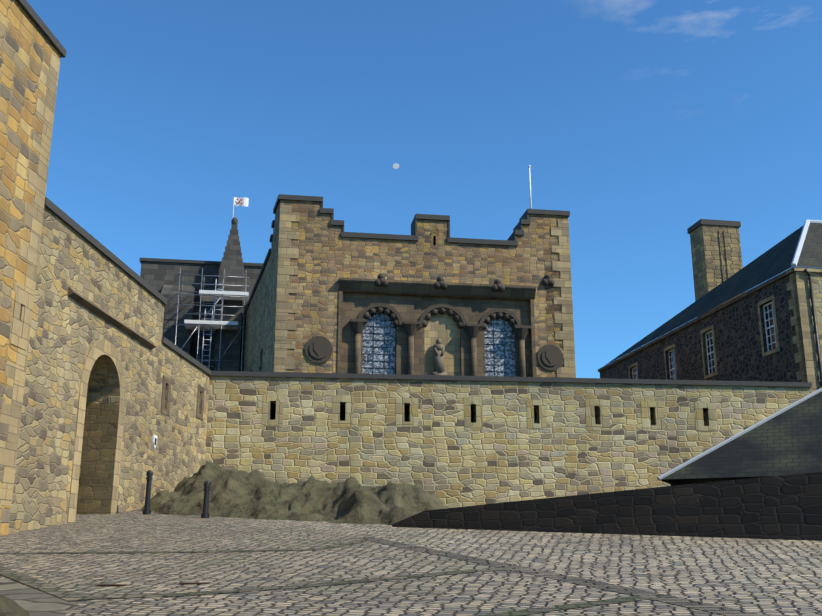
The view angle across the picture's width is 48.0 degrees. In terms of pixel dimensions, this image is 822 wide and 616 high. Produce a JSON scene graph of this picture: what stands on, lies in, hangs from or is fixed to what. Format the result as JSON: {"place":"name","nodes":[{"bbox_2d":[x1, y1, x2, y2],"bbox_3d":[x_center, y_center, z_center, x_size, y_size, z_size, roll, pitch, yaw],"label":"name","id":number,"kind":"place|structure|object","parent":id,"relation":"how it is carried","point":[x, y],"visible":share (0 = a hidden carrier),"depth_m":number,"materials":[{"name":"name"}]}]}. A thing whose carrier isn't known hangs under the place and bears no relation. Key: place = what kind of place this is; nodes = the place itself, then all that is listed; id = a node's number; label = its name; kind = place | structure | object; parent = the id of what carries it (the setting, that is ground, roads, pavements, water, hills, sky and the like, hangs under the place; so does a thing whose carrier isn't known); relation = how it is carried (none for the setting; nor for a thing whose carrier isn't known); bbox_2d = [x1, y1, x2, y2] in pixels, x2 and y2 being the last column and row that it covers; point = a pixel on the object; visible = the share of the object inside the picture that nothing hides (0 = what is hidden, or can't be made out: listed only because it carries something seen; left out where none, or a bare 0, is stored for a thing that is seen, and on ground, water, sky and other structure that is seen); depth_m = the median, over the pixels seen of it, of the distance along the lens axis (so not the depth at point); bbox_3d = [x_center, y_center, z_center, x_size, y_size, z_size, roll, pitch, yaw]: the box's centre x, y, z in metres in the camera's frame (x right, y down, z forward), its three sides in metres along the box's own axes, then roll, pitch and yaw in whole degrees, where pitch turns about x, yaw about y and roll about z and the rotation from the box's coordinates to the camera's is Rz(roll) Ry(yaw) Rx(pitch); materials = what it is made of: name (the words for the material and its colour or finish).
{"place":"outdoors","nodes":[
{"label":"outdoors","id":0,"kind":"place"},
{"bbox_2d":[8,206,209,533],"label":"gate wall","id":1,"kind":"structure","parent":0,"point":[66,332],"depth_m":21.45,"materials":[{"name":"beige stone"}]},
{"bbox_2d":[67,339,125,522],"bbox_3d":[-8.230,3.451,21.139,2.220,5.530,2.700,-1,-15,3],"label":"archway surround","id":2,"kind":"object","parent":1,"relation":"attached to","point":[100,347],"visible":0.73,"depth_m":21.97,"materials":[{"name":"beige stone"}]},
{"bbox_2d":[67,287,155,349],"bbox_3d":[-7.056,0.338,22.173,0.140,0.200,5.350,-1,-15,3],"label":"stone ledge","id":3,"kind":"object","parent":1,"relation":"attached to","point":[77,297],"visible":1,"depth_m":21.62,"materials":[{"name":"grey stone"}]},
{"bbox_2d":[15,0,210,375],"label":"wall coping","id":4,"kind":"object","parent":1,"relation":"on","point":[60,49],"visible":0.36,"depth_m":20.59,"materials":[{"name":"grey stone"}]},
{"bbox_2d":[153,435,156,448],"bbox_3d":[-6.899,3.619,24.862,0.030,0.380,0.260,-1,-15,3],"label":"sign","id":5,"kind":"object","parent":1,"relation":"attached to","point":[154,437],"visible":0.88,"depth_m":24.79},
{"bbox_2d":[161,375,171,415],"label":"gate loop surround","id":6,"kind":"object","parent":1,"relation":"attached to","point":[168,381],"visible":0.44,"depth_m":25.85,"materials":[{"name":"brown stone"}]},
{"bbox_2d":[196,384,204,420],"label":"gate loop surround","id":7,"kind":"object","parent":1,"relation":"attached to","point":[198,414],"visible":0.4,"depth_m":29.16,"materials":[{"name":"brown stone"}]},
{"bbox_2d":[96,584,126,584],"bbox_3d":[-3.472,3.212,10.718,0.320,0.008,0.200,0,-15,1],"label":"drain grate","id":8,"kind":"object","parent":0,"point":[111,584],"visible":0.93,"depth_m":10.65,"materials":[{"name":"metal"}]},
{"bbox_2d":[242,202,279,371],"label":"wall","id":9,"kind":"structure","parent":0,"point":[259,339],"depth_m":42.93,"materials":[{"name":"stone"}]},
{"bbox_2d":[243,194,294,316],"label":"parapet coping","id":10,"kind":"object","parent":9,"relation":"on","point":[267,255],"visible":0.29,"depth_m":43.63,"materials":[{"name":"stone"}]},
{"bbox_2d":[393,163,398,168],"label":"moon","id":11,"kind":"object","parent":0,"point":[395,165],"visible":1,"depth_m":1497.04,"materials":[{"name":"white"}]},
{"bbox_2d":[0,509,821,615],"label":"cobblestone pavement","id":12,"kind":"structure","parent":0,"point":[772,577],"depth_m":12.11,"materials":[{"name":"grey stone"}]},
{"bbox_2d":[0,595,29,615],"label":"grass patch","id":13,"kind":"object","parent":12,"relation":"on","point":[9,607],"visible":1,"depth_m":8.15,"materials":[{"name":"green plant"}]},
{"bbox_2d":[0,0,59,535],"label":"gate tower","id":14,"kind":"structure","parent":12,"relation":"on","point":[26,47],"depth_m":17.27,"materials":[{"name":"beige stone"}]},
{"bbox_2d":[10,291,31,349],"bbox_3d":[-7.484,0.246,17.428,0.270,1.000,0.620,-1,-15,3],"label":"window surround","id":15,"kind":"object","parent":14,"relation":"attached to","point":[15,339],"visible":0.54,"depth_m":17.39,"materials":[{"name":"beige stone"}]},
{"bbox_2d":[0,51,59,505],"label":"corner quoins","id":16,"kind":"object","parent":14,"relation":"attached to","point":[33,221],"visible":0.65,"depth_m":17.83,"materials":[{"name":"beige stone"}]},
{"bbox_2d":[0,578,79,615],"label":"flagstone apron","id":17,"kind":"object","parent":12,"relation":"on","point":[34,602],"depth_m":9.64,"materials":[{"name":"grey stone"}]},
{"bbox_2d":[0,565,90,600],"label":"cobble kerb","id":18,"kind":"object","parent":12,"relation":"on","point":[59,592],"visible":0.9,"depth_m":10.62,"materials":[{"name":"grey stone"}]},
{"bbox_2d":[0,551,154,553],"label":"paving strip","id":19,"kind":"object","parent":12,"relation":"on","point":[76,552],"visible":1,"depth_m":13.93,"materials":[{"name":"grey stone"}]},
{"bbox_2d":[86,593,185,598],"bbox_3d":[-2.990,3.088,9.901,1.114,0.051,0.220,3,-15,-11],"label":"paving strip","id":20,"kind":"object","parent":12,"relation":"on","point":[136,595],"visible":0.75,"depth_m":9.93,"materials":[{"name":"grey stone"}]},
{"bbox_2d":[143,470,152,514],"bbox_3d":[-6.230,4.375,21.898,0.184,1.050,0.184,0,-15,1],"label":"bollard","id":21,"kind":"object","parent":12,"relation":"on","point":[149,479],"visible":0.92,"depth_m":21.85,"materials":[{"name":"black metal"}]},
{"bbox_2d":[179,582,209,583],"bbox_3d":[-2.542,3.229,10.839,0.320,0.008,0.200,0,-15,1],"label":"drain grate","id":22,"kind":"object","parent":12,"relation":"on","point":[194,582],"visible":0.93,"depth_m":10.82,"materials":[{"name":"metal"}]},
{"bbox_2d":[201,481,210,517],"bbox_3d":[-4.608,4.311,20.771,0.184,0.840,0.184,0,-15,1],"label":"bollard","id":23,"kind":"object","parent":12,"relation":"on","point":[205,513],"visible":0.96,"depth_m":20.72,"materials":[{"name":"black metal"}]},
{"bbox_2d":[154,549,315,552],"bbox_3d":[-2.677,3.714,14.121,2.434,0.063,0.200,2,-15,-7],"label":"paving strip","id":24,"kind":"object","parent":12,"relation":"on","point":[233,550],"visible":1,"depth_m":14.15,"materials":[{"name":"grey stone"}]},
{"bbox_2d":[186,584,310,595],"bbox_3d":[-1.809,3.147,10.311,1.406,0.095,0.220,7,-17,-25],"label":"paving strip","id":25,"kind":"object","parent":12,"relation":"on","point":[243,590],"visible":1,"depth_m":10.32,"materials":[{"name":"grey stone"}]},
{"bbox_2d":[141,461,446,524],"bbox_3d":[-2.489,5.805,24.958,10.078,3.092,16.716,0,-15,1],"label":"outcrop rock","id":26,"kind":"object","parent":12,"relation":"on","point":[252,494],"visible":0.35,"depth_m":21.17,"materials":[{"name":"stone"}]},
{"bbox_2d":[314,540,370,549],"bbox_3d":[-1.102,3.840,14.995,0.200,0.177,1.619,-8,-17,26],"label":"cobble rib","id":27,"kind":"object","parent":12,"relation":"on","point":[338,545],"visible":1,"depth_m":14.98,"materials":[{"name":"grey stone"}]},
{"bbox_2d":[305,571,467,586],"bbox_3d":[-0.249,3.274,11.190,2.184,0.158,0.220,9,-18,-31],"label":"paving strip","id":28,"kind":"object","parent":12,"relation":"on","point":[382,578],"visible":1,"depth_m":11.16,"materials":[{"name":"grey stone"}]},
{"bbox_2d":[357,537,594,582],"bbox_3d":[0.607,3.617,13.498,0.340,0.629,6.086,8,-17,-27],"label":"paving strip","id":29,"kind":"object","parent":12,"relation":"on","point":[552,575],"visible":0.9,"depth_m":12.78,"materials":[{"name":"stone"}]},
{"bbox_2d":[460,567,517,572],"bbox_3d":[1.022,3.381,11.929,0.762,0.062,0.220,7,-17,-24],"label":"cobble rib","id":30,"kind":"object","parent":12,"relation":"on","point":[491,569],"visible":1,"depth_m":11.94,"materials":[{"name":"grey stone"}]},
{"bbox_2d":[482,607,554,615],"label":"paving strip","id":31,"kind":"object","parent":12,"relation":"on","point":[527,611],"visible":1,"depth_m":8.88,"materials":[{"name":"grey stone"}]},
{"bbox_2d":[544,596,649,609],"bbox_3d":[1.911,3.007,9.419,1.298,0.101,0.220,9,-17,-30],"label":"paving strip","id":32,"kind":"object","parent":12,"relation":"on","point":[594,603],"visible":1,"depth_m":9.38,"materials":[{"name":"grey stone"}]},
{"bbox_2d":[392,472,821,540],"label":"low stone wall","id":33,"kind":"structure","parent":12,"relation":"on","point":[785,507],"depth_m":16.43,"materials":[{"name":"stone"}]},
{"bbox_2d":[576,581,767,615],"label":"paving strip","id":34,"kind":"object","parent":12,"relation":"on","point":[722,610],"visible":0.88,"depth_m":9.50,"materials":[{"name":"stone"}]},
{"bbox_2d":[640,594,670,598],"bbox_3d":[2.596,3.064,9.811,0.282,0.036,0.220,6,-16,-22],"label":"cobble rib","id":35,"kind":"object","parent":34,"relation":"on","point":[652,596],"visible":1,"depth_m":9.80,"materials":[{"name":"grey stone"}]},
{"bbox_2d":[26,0,821,377],"label":"sky","id":36,"kind":"structure","parent":0,"point":[643,121],"materials":[{"name":"blue"}]},
{"bbox_2d":[276,200,572,377],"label":"facade","id":37,"kind":"structure","parent":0,"point":[328,255],"depth_m":40.01,"materials":[{"name":"stone"}]},
{"bbox_2d":[362,311,395,373],"bbox_3d":[-1.365,1.894,39.302,1.540,3.740,0.022,2,-15,-9],"label":"arched window","id":38,"kind":"structure","parent":37,"relation":"on","point":[385,321],"depth_m":39.37,"materials":[{"name":"blue glass"}]},
{"bbox_2d":[362,319,514,375],"bbox_3d":[1.232,2.104,39.640,6.690,3.510,0.025,2,-15,-9],"label":"apse glass leading","id":39,"kind":"object","parent":38,"relation":"attached to","point":[494,364],"visible":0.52,"depth_m":39.54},
{"bbox_2d":[279,194,569,245],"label":"parapet coping","id":40,"kind":"object","parent":37,"relation":"on","point":[508,242],"visible":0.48,"depth_m":40.62,"materials":[{"name":"stone"}]},
{"bbox_2d":[528,165,531,208],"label":"flagpole","id":41,"kind":"object","parent":40,"relation":"on","point":[529,166],"visible":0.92,"depth_m":42.67,"materials":[{"name":"white metal"}]},
{"bbox_2d":[274,205,575,377],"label":"corner quoins","id":42,"kind":"object","parent":37,"relation":"on","point":[285,307],"visible":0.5,"depth_m":39.71,"materials":[{"name":"beige stone"}]},
{"bbox_2d":[321,202,528,240],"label":"parapet step caps","id":43,"kind":"object","parent":37,"relation":"on","point":[414,229],"visible":0.4,"depth_m":40.80,"materials":[{"name":"grey stone"}]},
{"bbox_2d":[305,336,562,370],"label":"round medallions","id":44,"kind":"object","parent":37,"relation":"attached to","point":[326,354],"visible":0.94,"depth_m":38.54,"materials":[{"name":"stone"}]},
{"bbox_2d":[314,343,555,362],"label":"carved shields","id":45,"kind":"object","parent":44,"relation":"attached to","point":[319,350],"visible":0.97,"depth_m":38.41,"materials":[{"name":"stone"}]},
{"bbox_2d":[341,293,530,376],"bbox_3d":[1.094,1.730,39.715,8.230,4.470,0.400,2,-15,-9],"label":"recessed wall panel","id":46,"kind":"object","parent":37,"relation":"attached to","point":[414,308],"visible":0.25,"depth_m":39.69,"materials":[{"name":"brown stone"}]},
{"bbox_2d":[358,303,402,326],"bbox_3d":[-1.322,0.277,39.449,2.000,1.000,0.100,2,-15,-9],"label":"window arch","id":47,"kind":"structure","parent":46,"relation":"attached to","point":[383,305],"depth_m":39.48,"materials":[{"name":"brown stone"}]},
{"bbox_2d":[362,307,516,329],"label":"arch moldings","id":48,"kind":"structure","parent":46,"relation":"attached to","point":[442,310],"depth_m":39.89,"materials":[{"name":"brown stone"}]},
{"bbox_2d":[337,291,536,376],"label":"apse panel jambs","id":49,"kind":"object","parent":37,"relation":"attached to","point":[532,341],"visible":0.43,"depth_m":39.59,"materials":[{"name":"brown stone"}]},
{"bbox_2d":[339,277,535,299],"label":"cornice","id":50,"kind":"structure","parent":37,"relation":"attached to","point":[428,288],"depth_m":39.78,"materials":[{"name":"brown stone"}]},
{"bbox_2d":[431,338,446,374],"bbox_3d":[1.193,2.183,39.375,0.600,1.820,0.502,2,-15,-9],"label":"apse statue","id":51,"kind":"object","parent":37,"relation":"attached to","point":[439,349],"visible":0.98,"depth_m":39.21,"materials":[{"name":"grey stone"}]},
{"bbox_2d":[354,333,525,376],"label":"columns","id":52,"kind":"structure","parent":37,"relation":"attached to","point":[357,365],"depth_m":39.22,"materials":[{"name":"stone"}]},
{"bbox_2d":[349,319,530,339],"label":"column capitals","id":53,"kind":"object","parent":52,"relation":"on","point":[411,328],"visible":0.88,"depth_m":39.41,"materials":[{"name":"brown stone"}]},
{"bbox_2d":[424,312,460,375],"bbox_3d":[1.332,1.964,39.717,1.700,3.820,0.050,2,-15,-9],"label":"niche","id":54,"kind":"object","parent":37,"relation":"attached to","point":[444,328],"visible":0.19,"depth_m":39.83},
{"bbox_2d":[419,304,466,328],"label":"niche arch","id":55,"kind":"structure","parent":37,"relation":"attached to","point":[447,306],"depth_m":39.91,"materials":[{"name":"stone"}]},
{"bbox_2d":[374,273,554,291],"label":"carved bosses","id":56,"kind":"object","parent":37,"relation":"attached to","point":[380,280],"visible":0.96,"depth_m":39.76,"materials":[{"name":"brown stone"}]},
{"bbox_2d":[484,317,515,376],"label":"arched window","id":57,"kind":"structure","parent":37,"relation":"on","point":[505,362],"depth_m":40.17,"materials":[{"name":"blue glass"}]},
{"bbox_2d":[479,308,520,328],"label":"arch","id":58,"kind":"structure","parent":37,"relation":"attached to","point":[508,312],"depth_m":40.28,"materials":[{"name":"brown stone"}]},
{"bbox_2d":[544,243,565,377],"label":"quoins","id":59,"kind":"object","parent":37,"relation":"attached to","point":[552,287],"visible":0.06,"depth_m":40.59,"materials":[{"name":"stone"}]},
{"bbox_2d":[270,403,595,423],"bbox_3d":[2.743,3.694,31.529,15.233,1.000,0.058,2,-15,-6],"label":"arrow slit","id":60,"kind":"object","parent":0,"point":[273,412],"visible":0.04,"depth_m":31.05,"materials":[{"name":"black"}]},
{"label":"ground surface","id":61,"kind":"structure","parent":0,"visible":0},
{"bbox_2d":[140,261,261,370],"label":"memorial hall","id":62,"kind":"structure","parent":61,"relation":"on","point":[157,276],"depth_m":53.49,"materials":[{"name":"stone"}]},
{"bbox_2d":[161,285,195,355],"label":"memorial buttress","id":63,"kind":"structure","parent":62,"relation":"attached to","point":[169,293],"depth_m":51.81,"materials":[{"name":"grey stone"}]},
{"bbox_2d":[139,258,262,266],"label":"memorial hall coping","id":64,"kind":"object","parent":62,"relation":"on","point":[191,261],"visible":0.14,"depth_m":53.80,"materials":[{"name":"grey stone"}]},
{"bbox_2d":[173,267,248,370],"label":"scaffold tubes","id":65,"kind":"object","parent":61,"relation":"on","point":[222,306],"visible":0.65,"depth_m":50.91},
{"bbox_2d":[201,279,222,366],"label":"scaffold ladders","id":66,"kind":"object","parent":65,"relation":"attached to","point":[211,326],"visible":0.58,"depth_m":50.79,"materials":[{"name":"silver metal"}]},
{"bbox_2d":[184,290,248,330],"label":"scaffold platforms","id":67,"kind":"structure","parent":65,"relation":"on","point":[191,326],"depth_m":51.09,"materials":[{"name":"silver metal"}]},
{"bbox_2d":[213,217,244,370],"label":"memorial pinnacle","id":68,"kind":"object","parent":61,"relation":"on","point":[231,264],"visible":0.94,"depth_m":52.09,"materials":[{"name":"grey stone"}]},
{"bbox_2d":[234,197,248,206],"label":"flag","id":69,"kind":"object","parent":68,"relation":"attached to","point":[244,201],"visible":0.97,"depth_m":54.49,"materials":[{"name":"white fabric"}]},
{"bbox_2d":[205,376,810,507],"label":"curtain wall","id":70,"kind":"structure","parent":61,"relation":"on","point":[505,454],"depth_m":30.67,"materials":[{"name":"beige stone"}]},
{"bbox_2d":[262,394,283,426],"bbox_3d":[-4.538,3.381,30.361,0.668,1.059,0.262,2,-15,-6],"label":"arrow slit surround","id":71,"kind":"object","parent":70,"relation":"attached to","point":[278,399],"visible":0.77,"depth_m":30.24,"materials":[{"name":"beige stone"}]},
{"bbox_2d":[332,395,353,427],"bbox_3d":[-2.266,3.441,30.587,0.694,1.071,0.262,2,-15,-6],"label":"arrow slit surround","id":72,"kind":"object","parent":70,"relation":"attached to","point":[337,400],"visible":0.83,"depth_m":30.46,"materials":[{"name":"beige stone"}]},
{"bbox_2d":[396,398,417,426],"bbox_3d":[-0.140,3.498,30.799,0.745,0.963,0.262,2,-15,-6],"label":"arrow slit surround","id":73,"kind":"object","parent":70,"relation":"attached to","point":[413,411],"visible":0.81,"depth_m":30.67,"materials":[{"name":"beige stone"}]},
{"bbox_2d":[464,397,482,429],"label":"arrow slit surround","id":74,"kind":"object","parent":70,"relation":"attached to","point":[468,403],"visible":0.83,"depth_m":30.89,"materials":[{"name":"beige stone"}]},
{"bbox_2d":[211,371,811,387],"bbox_3d":[2.765,2.600,32.006,22.509,0.160,1.660,2,-15,-6],"label":"wall coping","id":75,"kind":"object","parent":70,"relation":"on","point":[498,378],"visible":0.29,"depth_m":31.25,"materials":[{"name":"grey stone"}]},
{"bbox_2d":[526,399,546,428],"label":"arrow slit surround","id":76,"kind":"object","parent":70,"relation":"attached to","point":[542,417],"visible":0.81,"depth_m":31.11,"materials":[{"name":"beige stone"}]},
{"bbox_2d":[585,400,609,430],"bbox_3d":[6.317,3.670,31.442,0.819,1.044,0.262,2,-15,-6],"label":"arrow slit surround","id":77,"kind":"object","parent":70,"relation":"attached to","point":[591,425],"visible":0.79,"depth_m":31.32,"materials":[{"name":"beige stone"}]},
{"bbox_2d":[641,401,664,431],"bbox_3d":[8.246,3.722,31.634,0.787,1.045,0.262,2,-15,-6],"label":"arrow slit surround","id":78,"kind":"object","parent":70,"relation":"attached to","point":[658,412],"visible":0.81,"depth_m":31.52,"materials":[{"name":"beige stone"}]},
{"bbox_2d":[694,403,717,430],"bbox_3d":[10.117,3.772,31.820,0.748,0.980,0.262,2,-15,-6],"label":"arrow slit surround","id":79,"kind":"object","parent":70,"relation":"attached to","point":[712,419],"visible":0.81,"depth_m":31.70,"materials":[{"name":"beige stone"}]},
{"bbox_2d":[670,479,689,485],"bbox_3d":[8.768,7.590,26.984,0.500,4.760,9.000,-7,-16,24],"label":"eave underside","id":80,"kind":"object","parent":61,"relation":"on","point":[672,483],"depth_m":23.63,"materials":[{"name":"stone"}]},
{"bbox_2d":[670,476,769,485],"bbox_3d":[13.119,5.860,20.526,14.000,4.760,0.500,-7,-16,24],"label":"eave underside","id":81,"kind":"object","parent":61,"relation":"on","point":[699,480],"depth_m":23.32,"materials":[{"name":"stone"}]},
{"bbox_2d":[661,391,821,479],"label":"roof","id":82,"kind":"structure","parent":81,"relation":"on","point":[788,442],"depth_m":23.76,"materials":[{"name":"grey stone"}]},
{"bbox_2d":[657,388,821,479],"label":"roof edge trim","id":83,"kind":"structure","parent":82,"relation":"attached to","point":[736,435],"depth_m":24.73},
{"bbox_2d":[786,273,821,388],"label":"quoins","id":84,"kind":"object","parent":61,"relation":"on","point":[817,283],"depth_m":37.87,"materials":[{"name":"beige stone"}]},
{"bbox_2d":[600,275,800,381],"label":"range","id":85,"kind":"structure","parent":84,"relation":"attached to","point":[738,347],"depth_m":42.68,"materials":[{"name":"grey stone"}]},
{"bbox_2d":[598,267,802,371],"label":"gutter","id":86,"kind":"object","parent":85,"relation":"attached to","point":[726,304],"visible":0.57,"depth_m":45.43,"materials":[{"name":"black metal"}]},
{"bbox_2d":[628,295,779,379],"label":"windows","id":87,"kind":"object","parent":85,"relation":"attached to","point":[764,354],"visible":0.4,"depth_m":44.52,"materials":[{"name":"stone"}]},
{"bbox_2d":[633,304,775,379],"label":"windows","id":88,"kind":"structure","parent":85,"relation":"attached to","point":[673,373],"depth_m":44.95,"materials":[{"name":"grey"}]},
{"bbox_2d":[632,302,776,379],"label":"window frames","id":89,"kind":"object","parent":88,"relation":"attached to","point":[767,336],"visible":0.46,"depth_m":44.90,"materials":[{"name":"white paint"}]},
{"bbox_2d":[606,225,803,364],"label":"roof","id":90,"kind":"structure","parent":85,"relation":"on","point":[776,259],"depth_m":44.27,"materials":[{"name":"grey stone"}]},
{"bbox_2d":[690,225,742,316],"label":"chimney","id":91,"kind":"object","parent":90,"relation":"on","point":[706,260],"depth_m":50.32,"materials":[{"name":"beige stone"}]},
{"bbox_2d":[687,219,740,233],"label":"chimney cap","id":92,"kind":"object","parent":91,"relation":"on","point":[696,225],"visible":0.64,"depth_m":50.68,"materials":[{"name":"grey stone"}]},
{"bbox_2d":[786,273,813,388],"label":"corner quoins","id":93,"kind":"object","parent":84,"relation":"attached to","point":[797,356],"visible":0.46,"depth_m":37.79,"materials":[{"name":"brown stone"}]},
{"bbox_2d":[786,267,821,274],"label":"eave end","id":94,"kind":"object","parent":84,"relation":"attached to","point":[811,270],"visible":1,"depth_m":38.09,"materials":[{"name":"stone"}]},
{"bbox_2d":[792,272,821,392],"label":"range quoins","id":95,"kind":"object","parent":84,"relation":"attached to","point":[811,367],"visible":0.4,"depth_m":37.48,"materials":[{"name":"stone"}]},
{"bbox_2d":[797,223,821,267],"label":"roof slope","id":96,"kind":"structure","parent":84,"relation":"attached to","point":[810,254],"depth_m":39.55,"materials":[{"name":"stone"}]},
{"bbox_2d":[791,220,821,267],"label":"roof flashing","id":97,"kind":"object","parent":96,"relation":"attached to","point":[800,244],"visible":1,"depth_m":39.86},
{"bbox_2d":[804,269,821,387],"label":"drainpipe","id":98,"kind":"object","parent":84,"relation":"attached to","point":[814,321],"visible":0.97,"depth_m":37.45,"materials":[{"name":"black metal"}]}
]}

